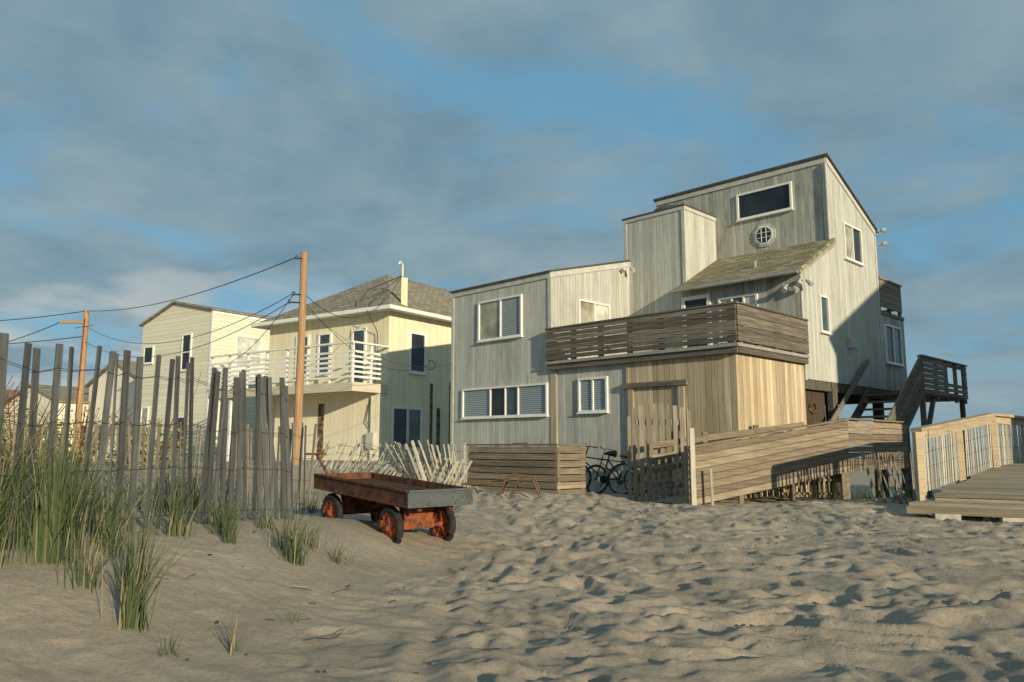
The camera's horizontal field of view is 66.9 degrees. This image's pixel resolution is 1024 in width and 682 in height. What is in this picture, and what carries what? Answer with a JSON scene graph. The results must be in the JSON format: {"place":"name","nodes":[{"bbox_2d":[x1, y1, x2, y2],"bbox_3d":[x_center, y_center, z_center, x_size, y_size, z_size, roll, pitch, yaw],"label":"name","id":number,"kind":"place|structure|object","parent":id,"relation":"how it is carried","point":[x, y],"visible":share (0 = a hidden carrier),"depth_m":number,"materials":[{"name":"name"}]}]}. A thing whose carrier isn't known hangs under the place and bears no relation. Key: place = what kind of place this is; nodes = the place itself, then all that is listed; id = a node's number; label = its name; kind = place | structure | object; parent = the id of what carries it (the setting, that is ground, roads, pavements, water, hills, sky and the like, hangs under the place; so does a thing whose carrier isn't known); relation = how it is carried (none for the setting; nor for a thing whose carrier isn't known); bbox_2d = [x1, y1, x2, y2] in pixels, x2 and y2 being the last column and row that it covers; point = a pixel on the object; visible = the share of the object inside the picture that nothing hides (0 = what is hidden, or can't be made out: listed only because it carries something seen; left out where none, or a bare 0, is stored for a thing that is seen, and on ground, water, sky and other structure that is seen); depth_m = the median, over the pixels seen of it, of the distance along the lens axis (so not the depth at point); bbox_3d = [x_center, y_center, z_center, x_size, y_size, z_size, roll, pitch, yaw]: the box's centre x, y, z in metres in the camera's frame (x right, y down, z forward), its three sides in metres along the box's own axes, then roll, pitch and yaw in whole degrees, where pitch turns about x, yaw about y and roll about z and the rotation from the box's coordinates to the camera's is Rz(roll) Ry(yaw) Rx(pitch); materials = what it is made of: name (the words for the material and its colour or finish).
{"place":"outdoors","nodes":[
{"label":"outdoors","id":0,"kind":"place"},
{"bbox_2d":[0,459,1023,681],"bbox_3d":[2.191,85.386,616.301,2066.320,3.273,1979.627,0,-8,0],"label":"sand ground","id":1,"kind":"structure","parent":0,"point":[840,594],"depth_m":4.51,"materials":[{"name":"beige sand"}]},
{"bbox_2d":[3,389,18,426],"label":"cottage","id":2,"kind":"structure","parent":1,"relation":"on","point":[11,391],"depth_m":56.68,"materials":[{"name":"beige"}]},
{"bbox_2d":[5,384,20,437],"bbox_3d":[-14.536,2.157,19.577,3.986,2.328,3.815,0,-8,0],"label":"shrub","id":3,"kind":"object","parent":1,"relation":"on","point":[9,397],"visible":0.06,"depth_m":20.40,"materials":[{"name":"green plant"}]},
{"bbox_2d":[3,375,59,459],"bbox_3d":[-11.514,1.774,16.170,3.160,2.127,3.040,0,-8,0],"label":"shrub","id":4,"kind":"object","parent":1,"relation":"on","point":[6,417],"visible":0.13,"depth_m":16.75,"materials":[{"name":"green plant"}]},
{"bbox_2d":[2,384,89,460],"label":"cottage","id":5,"kind":"structure","parent":1,"relation":"on","point":[46,390],"depth_m":48.21,"materials":[{"name":"white wood"}]},
{"bbox_2d":[1,390,94,475],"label":"shrub","id":6,"kind":"object","parent":1,"relation":"on","point":[10,438],"visible":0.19,"depth_m":14.77,"materials":[{"name":"green plant"}]},
{"bbox_2d":[60,309,89,459],"bbox_3d":[-17.138,2.112,29.987,1.124,6.750,0.260,0,-8,0],"label":"utility pole","id":7,"kind":"object","parent":1,"relation":"on","point":[83,365],"visible":0.7,"depth_m":30.09,"materials":[{"name":"brown wood"}]},
{"bbox_2d":[35,402,146,466],"bbox_3d":[-10.487,2.332,18.610,3.108,1.634,3.031,0,-8,0],"label":"shrub","id":8,"kind":"object","parent":1,"relation":"on","point":[83,439],"visible":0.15,"depth_m":18.78,"materials":[{"name":"green plant"}]},
{"bbox_2d":[84,360,135,460],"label":"cottage","id":9,"kind":"structure","parent":1,"relation":"on","point":[101,391],"depth_m":46.66,"materials":[{"name":"white wood"}]},
{"bbox_2d":[0,333,293,548],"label":"snow fence","id":10,"kind":"object","parent":1,"relation":"on","point":[263,386],"visible":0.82,"depth_m":5.65,"materials":[{"name":"grey wood"}]},
{"bbox_2d":[0,422,316,509],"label":"snow fence","id":11,"kind":"object","parent":1,"relation":"on","point":[292,434],"visible":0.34,"depth_m":12.01,"materials":[{"name":"grey wood"}]},
{"bbox_2d":[109,414,215,468],"bbox_3d":[-8.006,2.267,17.172,2.428,1.274,2.285,0,-8,0],"label":"shrub","id":12,"kind":"object","parent":1,"relation":"on","point":[160,452],"visible":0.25,"depth_m":17.30,"materials":[{"name":"green plant"}]},
{"bbox_2d":[139,303,269,461],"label":"walls","id":13,"kind":"structure","parent":1,"relation":"on","point":[176,321],"depth_m":35.53,"materials":[{"name":"beige wood"}]},
{"bbox_2d":[140,310,265,451],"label":"windows and trim","id":14,"kind":"structure","parent":13,"relation":"attached to","point":[243,343],"depth_m":35.53,"materials":[{"name":"white paint"}]},
{"bbox_2d":[139,301,271,326],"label":"roof","id":15,"kind":"structure","parent":13,"relation":"on","point":[158,313],"depth_m":36.41,"materials":[{"name":"beige concrete"}]},
{"bbox_2d":[288,252,307,464],"bbox_3d":[-4.773,0.856,17.000,0.408,5.761,0.185,3,-8,-22],"label":"utility pole","id":16,"kind":"object","parent":1,"relation":"on","point":[299,390],"visible":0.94,"depth_m":17.06,"materials":[{"name":"brown wood"}]},
{"bbox_2d":[0,258,451,427],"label":"overhead wires","id":17,"kind":"object","parent":16,"relation":"attached to","point":[400,277],"visible":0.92,"depth_m":23.06,"materials":[{"name":"black rubber"}]},
{"bbox_2d":[274,391,386,460],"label":"room wall","id":18,"kind":"structure","parent":1,"relation":"on","point":[345,412],"depth_m":24.49,"materials":[{"name":"beige paint"}]},
{"bbox_2d":[365,392,375,459],"bbox_3d":[-4.309,2.992,23.624,0.300,2.900,0.128,-5,-9,34],"label":"electric meter","id":19,"kind":"object","parent":18,"relation":"attached to","point":[370,438],"visible":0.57,"depth_m":23.59,"materials":[{"name":"grey metal"}]},
{"bbox_2d":[266,311,450,460],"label":"walls","id":20,"kind":"structure","parent":1,"relation":"on","point":[405,388],"depth_m":25.46,"materials":[{"name":"beige wood"}]},
{"bbox_2d":[208,382,388,398],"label":"balcony fascia","id":21,"kind":"structure","parent":20,"relation":"attached to","point":[346,386],"depth_m":23.55,"materials":[{"name":"beige wood"}]},
{"bbox_2d":[209,341,389,460],"bbox_3d":[-7.159,2.588,25.226,7.092,4.530,1.560,-5,-9,34],"label":"balcony railing","id":22,"kind":"object","parent":20,"relation":"attached to","point":[220,366],"visible":0.86,"depth_m":24.07,"materials":[{"name":"white wood"}]},
{"bbox_2d":[251,304,450,329],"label":"gutters","id":23,"kind":"object","parent":20,"relation":"on","point":[359,311],"visible":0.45,"depth_m":25.27,"materials":[{"name":"white paint"}]},
{"bbox_2d":[258,275,451,322],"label":"hip roof","id":24,"kind":"structure","parent":20,"relation":"on","point":[429,298],"depth_m":26.94,"materials":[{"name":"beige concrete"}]},
{"bbox_2d":[398,261,407,305],"bbox_3d":[-3.498,-1.765,24.820,0.243,1.650,0.304,-3,-8,23],"label":"service mast","id":25,"kind":"object","parent":24,"relation":"on","point":[404,289],"visible":0.94,"depth_m":24.85,"materials":[{"name":"beige metal"}]},
{"bbox_2d":[293,328,426,450],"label":"windows","id":26,"kind":"structure","parent":20,"relation":"attached to","point":[406,425],"depth_m":24.97,"materials":[{"name":"white paint"}]},
{"bbox_2d":[317,382,450,459],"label":"dark pipes and stains","id":27,"kind":"object","parent":20,"relation":"attached to","point":[320,432],"visible":0.43,"depth_m":25.54,"materials":[{"name":"brown metal"}]},
{"bbox_2d":[309,438,419,476],"bbox_3d":[-2.867,2.344,15.314,3.030,0.880,0.422,-5,-9,35],"label":"snow fence","id":28,"kind":"object","parent":1,"relation":"on","point":[355,448],"visible":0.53,"depth_m":15.56,"materials":[{"name":"beige wood"}]},
{"bbox_2d":[338,458,417,477],"bbox_3d":[-2.549,2.397,14.097,2.024,0.509,0.171,-5,-9,32],"label":"snow fence","id":29,"kind":"object","parent":1,"relation":"on","point":[368,466],"visible":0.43,"depth_m":14.07,"materials":[{"name":"beige wood"}]},
{"bbox_2d":[306,453,473,543],"bbox_3d":[-1.331,1.565,7.789,0.715,0.862,2.164,7,-10,-40],"label":"rusty wagon","id":30,"kind":"object","parent":1,"relation":"on","point":[379,497],"visible":0.9,"depth_m":7.34,"materials":[{"name":"brown metal"}]},
{"bbox_2d":[379,440,466,486],"bbox_3d":[-1.628,2.211,13.526,1.601,0.966,0.716,-2,-8,12],"label":"snow fence","id":31,"kind":"object","parent":1,"relation":"on","point":[407,464],"visible":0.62,"depth_m":13.37,"materials":[{"name":"beige wood"}]},
{"bbox_2d":[417,454,471,485],"bbox_3d":[-1.289,2.291,13.300,1.246,0.714,0.323,-4,-9,27],"label":"snow fence","id":32,"kind":"object","parent":1,"relation":"on","point":[455,465],"visible":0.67,"depth_m":13.19,"materials":[{"name":"beige wood"}]},
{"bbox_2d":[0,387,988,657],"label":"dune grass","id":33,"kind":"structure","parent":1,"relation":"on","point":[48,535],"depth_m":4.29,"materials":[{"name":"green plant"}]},
{"bbox_2d":[462,473,541,495],"bbox_3d":[-0.165,2.280,12.316,1.305,0.346,0.460,0,-8,0],"label":"metal lounge chair","id":34,"kind":"object","parent":1,"relation":"on","point":[509,476],"visible":0.94,"depth_m":12.11,"materials":[{"name":"metal"}]},
{"bbox_2d":[466,443,587,494],"bbox_3d":[0.242,2.576,14.615,0.850,1.310,2.400,8,-11,-44],"label":"wooden storage box","id":35,"kind":"object","parent":1,"relation":"on","point":[556,469],"visible":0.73,"depth_m":14.04,"materials":[{"name":"brown wood"}]},
{"bbox_2d":[156,511,1002,673],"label":"driftwood twigs","id":36,"kind":"object","parent":1,"relation":"on","point":[324,671],"visible":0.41,"depth_m":4.29,"materials":[{"name":"brown wood"}]},
{"bbox_2d":[453,210,716,474],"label":"wing walls","id":37,"kind":"structure","parent":1,"relation":"on","point":[654,257],"depth_m":18.86,"materials":[{"name":"grey wood"}]},
{"bbox_2d":[450,153,878,292],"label":"roof edges","id":38,"kind":"object","parent":37,"relation":"on","point":[769,170],"visible":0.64,"depth_m":18.97,"materials":[{"name":"black metal"}]},
{"bbox_2d":[654,204,675,210],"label":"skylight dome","id":39,"kind":"structure","parent":38,"relation":"on","point":[663,207],"depth_m":19.48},
{"bbox_2d":[550,363,628,446],"bbox_3d":[1.650,2.069,16.350,2.130,3.180,0.115,-8,-11,44],"label":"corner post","id":40,"kind":"object","parent":1,"relation":"on","point":[554,417],"visible":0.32,"depth_m":17.05,"materials":[{"name":"brown wood"}]},
{"bbox_2d":[621,379,687,493],"bbox_3d":[2.786,1.992,15.102,1.520,2.400,0.068,-8,-11,44],"label":"gate doorframe","id":41,"kind":"object","parent":40,"relation":"attached to","point":[630,387],"visible":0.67,"depth_m":15.22,"materials":[{"name":"brown wood"}]},
{"bbox_2d":[557,363,627,493],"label":"grey wall","id":42,"kind":"structure","parent":1,"relation":"on","point":[606,430],"depth_m":16.19,"materials":[{"name":"grey wood"}]},
{"bbox_2d":[585,443,633,493],"bbox_3d":[1.690,2.445,14.843,0.551,0.969,1.463,7,-10,-42],"label":"bicycle","id":43,"kind":"object","parent":1,"relation":"on","point":[603,477],"visible":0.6,"depth_m":14.76,"materials":[{"name":"metal"}]},
{"bbox_2d":[586,446,646,495],"bbox_3d":[2.014,2.490,14.921,0.531,0.939,1.411,5,-9,-35],"label":"bicycle","id":44,"kind":"object","parent":1,"relation":"on","point":[624,456],"visible":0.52,"depth_m":14.98,"materials":[{"name":"metal"}]},
{"bbox_2d":[627,403,690,501],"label":"plank gate","id":45,"kind":"structure","parent":1,"relation":"on","point":[661,422],"depth_m":13.16,"materials":[{"name":"brown wood"}]},
{"bbox_2d":[450,157,884,468],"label":"trim boards","id":46,"kind":"object","parent":1,"relation":"on","point":[548,275],"depth_m":18.90,"materials":[{"name":"white wood"}]},
{"bbox_2d":[629,353,808,497],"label":"cedar wall","id":47,"kind":"structure","parent":1,"relation":"on","point":[729,392],"depth_m":14.71,"materials":[{"name":"beige wood"}]},
{"bbox_2d":[547,346,808,369],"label":"brown deck fascia","id":48,"kind":"structure","parent":47,"relation":"on","point":[739,349],"depth_m":15.16,"materials":[{"name":"brown wood"}]},
{"bbox_2d":[549,342,807,364],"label":"deck floor","id":49,"kind":"structure","parent":48,"relation":"on","point":[669,352],"depth_m":15.25,"materials":[{"name":"brown wood"}]},
{"bbox_2d":[545,301,808,361],"bbox_3d":[3.437,0.006,16.635,4.710,0.745,2.960,-8,-11,44],"label":"deck railing","id":50,"kind":"object","parent":49,"relation":"on","point":[758,320],"visible":0.98,"depth_m":15.18,"materials":[{"name":"brown wood"}]},
{"bbox_2d":[545,342,809,364],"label":"pale deck fascia","id":51,"kind":"structure","parent":49,"relation":"on","point":[688,349],"depth_m":15.13,"materials":[{"name":"beige wood"}]},
{"bbox_2d":[646,418,909,505],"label":"wooden ramp","id":52,"kind":"structure","parent":1,"relation":"on","point":[756,480],"depth_m":13.08,"materials":[{"name":"brown wood"}]},
{"bbox_2d":[782,475,840,498],"bbox_3d":[5.193,2.621,13.864,1.356,0.452,0.500,4,-9,-26],"label":"stored pallet","id":53,"kind":"object","parent":1,"relation":"on","point":[786,493],"visible":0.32,"depth_m":13.95,"materials":[{"name":"brown wood"}]},
{"bbox_2d":[805,390,827,497],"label":"entry recess wall","id":54,"kind":"structure","parent":1,"relation":"on","point":[817,398],"depth_m":16.50,"materials":[{"name":"brown wood"}]},
{"bbox_2d":[809,401,817,413],"bbox_3d":[6.368,1.410,16.398,0.060,0.272,0.369,-8,-11,44],"label":"door wreath","id":55,"kind":"object","parent":54,"relation":"attached to","point":[810,409],"depth_m":16.36,"materials":[{"name":"brown plant"}]},
{"bbox_2d":[805,379,912,497],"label":"pilings and floor beams","id":56,"kind":"object","parent":1,"relation":"on","point":[834,393],"visible":0.21,"depth_m":17.41,"materials":[{"name":"brown wood"}]},
{"bbox_2d":[656,161,906,390],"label":"tall block walls","id":57,"kind":"structure","parent":56,"relation":"on","point":[802,222],"depth_m":18.37,"materials":[{"name":"grey wood"}]},
{"bbox_2d":[460,181,904,419],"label":"windows","id":58,"kind":"structure","parent":57,"relation":"attached to","point":[500,318],"depth_m":18.43,"materials":[{"name":"white paint"}]},
{"bbox_2d":[621,228,886,348],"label":"wall lamps","id":59,"kind":"object","parent":57,"relation":"attached to","point":[852,343],"depth_m":17.73,"materials":[{"name":"white metal"}]},
{"bbox_2d":[678,238,834,287],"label":"shingle roof","id":60,"kind":"structure","parent":57,"relation":"attached to","point":[801,256],"depth_m":17.71,"materials":[{"name":"wood"}]},
{"bbox_2d":[671,241,835,293],"bbox_3d":[5.523,-1.681,17.829,3.085,1.070,1.994,-8,-11,44],"label":"eave gutter","id":61,"kind":"object","parent":60,"relation":"attached to","point":[754,277],"visible":0.93,"depth_m":16.96,"materials":[{"name":"white metal"}]},
{"bbox_2d":[800,160,882,388],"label":"wall boards","id":62,"kind":"object","parent":57,"relation":"attached to","point":[848,288],"depth_m":17.94,"materials":[{"name":"grey wood"}]},
{"bbox_2d":[878,276,903,320],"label":"balcony","id":63,"kind":"structure","parent":57,"relation":"on","point":[890,295],"depth_m":19.98,"materials":[{"name":"grey wood"}]},
{"bbox_2d":[861,450,915,503],"bbox_3d":[6.025,2.196,12.267,1.212,0.949,0.269,5,-9,-33],"label":"snow fence","id":64,"kind":"object","parent":1,"relation":"on","point":[875,458],"visible":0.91,"depth_m":12.16,"materials":[{"name":"grey wood"}]},
{"bbox_2d":[828,354,970,497],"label":"deck and stairs","id":65,"kind":"structure","parent":1,"relation":"on","point":[911,397],"depth_m":17.56,"materials":[{"name":"wood"}]},
{"bbox_2d":[906,413,1023,519],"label":"boardwalk","id":66,"kind":"structure","parent":1,"relation":"on","point":[1001,478],"depth_m":11.32,"materials":[{"name":"beige wood"}]},
{"bbox_2d":[933,513,1023,522],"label":"concrete blocks","id":67,"kind":"structure","parent":1,"relation":"on","point":[940,516],"depth_m":9.72,"materials":[{"name":"grey concrete"}]},
{"bbox_2d":[0,0,1023,446],"label":"sky","id":68,"kind":"structure","parent":0,"point":[152,151],"materials":[{"name":"blue"}]},
{"bbox_2d":[848,447,1019,466],"bbox_3d":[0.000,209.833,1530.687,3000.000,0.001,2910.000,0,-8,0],"label":"sea","id":69,"kind":"structure","parent":0,"point":[948,456],"depth_m":229.80,"materials":[{"name":"liquid"}]}
]}

